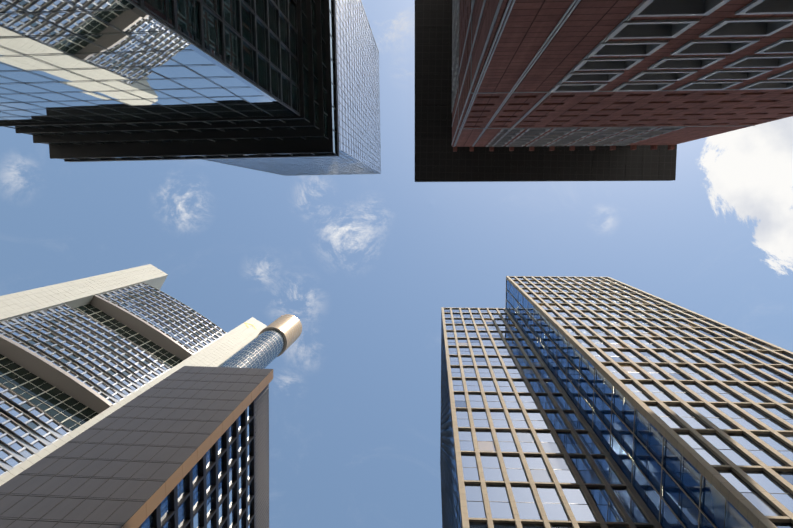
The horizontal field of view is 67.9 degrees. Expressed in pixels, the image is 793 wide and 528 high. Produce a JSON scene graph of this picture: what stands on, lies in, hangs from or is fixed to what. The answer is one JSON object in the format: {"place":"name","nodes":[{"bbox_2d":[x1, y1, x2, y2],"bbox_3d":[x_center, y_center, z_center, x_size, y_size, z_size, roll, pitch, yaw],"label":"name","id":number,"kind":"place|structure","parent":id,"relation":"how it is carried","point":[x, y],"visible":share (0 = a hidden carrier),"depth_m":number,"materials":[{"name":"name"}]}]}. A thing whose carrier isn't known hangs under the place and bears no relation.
{"place":"outdoors","nodes":[
{"label":"outdoors","id":0,"kind":"place"},
{"bbox_2d":[0,0,792,527],"label":"sky","id":1,"kind":"structure","parent":0,"point":[367,265],"materials":[{"name":"blue"}]},
{"label":"ground","id":2,"kind":"structure","parent":0,"visible":0},
{"bbox_2d":[0,366,272,527],"bbox_3d":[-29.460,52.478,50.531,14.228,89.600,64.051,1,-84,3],"label":"dark tower","id":3,"kind":"structure","parent":2,"relation":"on","point":[185,447],"depth_m":64.34,"materials":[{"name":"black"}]},
{"bbox_2d":[0,264,301,485],"bbox_3d":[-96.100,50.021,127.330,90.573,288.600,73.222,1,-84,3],"label":"skyscraper","id":4,"kind":"structure","parent":2,"relation":"on","point":[78,357],"depth_m":173.50,"materials":[{"name":"beige concrete"}]},
{"bbox_2d":[0,0,380,175],"bbox_3d":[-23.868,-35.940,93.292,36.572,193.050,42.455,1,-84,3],"label":"skyscraper","id":5,"kind":"structure","parent":2,"relation":"on","point":[286,87],"depth_m":55.37,"materials":[{"name":"black glass"}]},
{"bbox_2d":[415,0,792,181],"bbox_3d":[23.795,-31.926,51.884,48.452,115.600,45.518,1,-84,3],"label":"skyscraper","id":6,"kind":"structure","parent":2,"relation":"on","point":[562,90],"depth_m":50.62,"materials":[{"name":"brick"}]},
{"bbox_2d":[440,276,792,527],"bbox_3d":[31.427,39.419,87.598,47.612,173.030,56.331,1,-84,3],"label":"skyscraper","id":7,"kind":"structure","parent":2,"relation":"on","point":[587,402],"depth_m":70.92,"materials":[{"name":"blue glass"}]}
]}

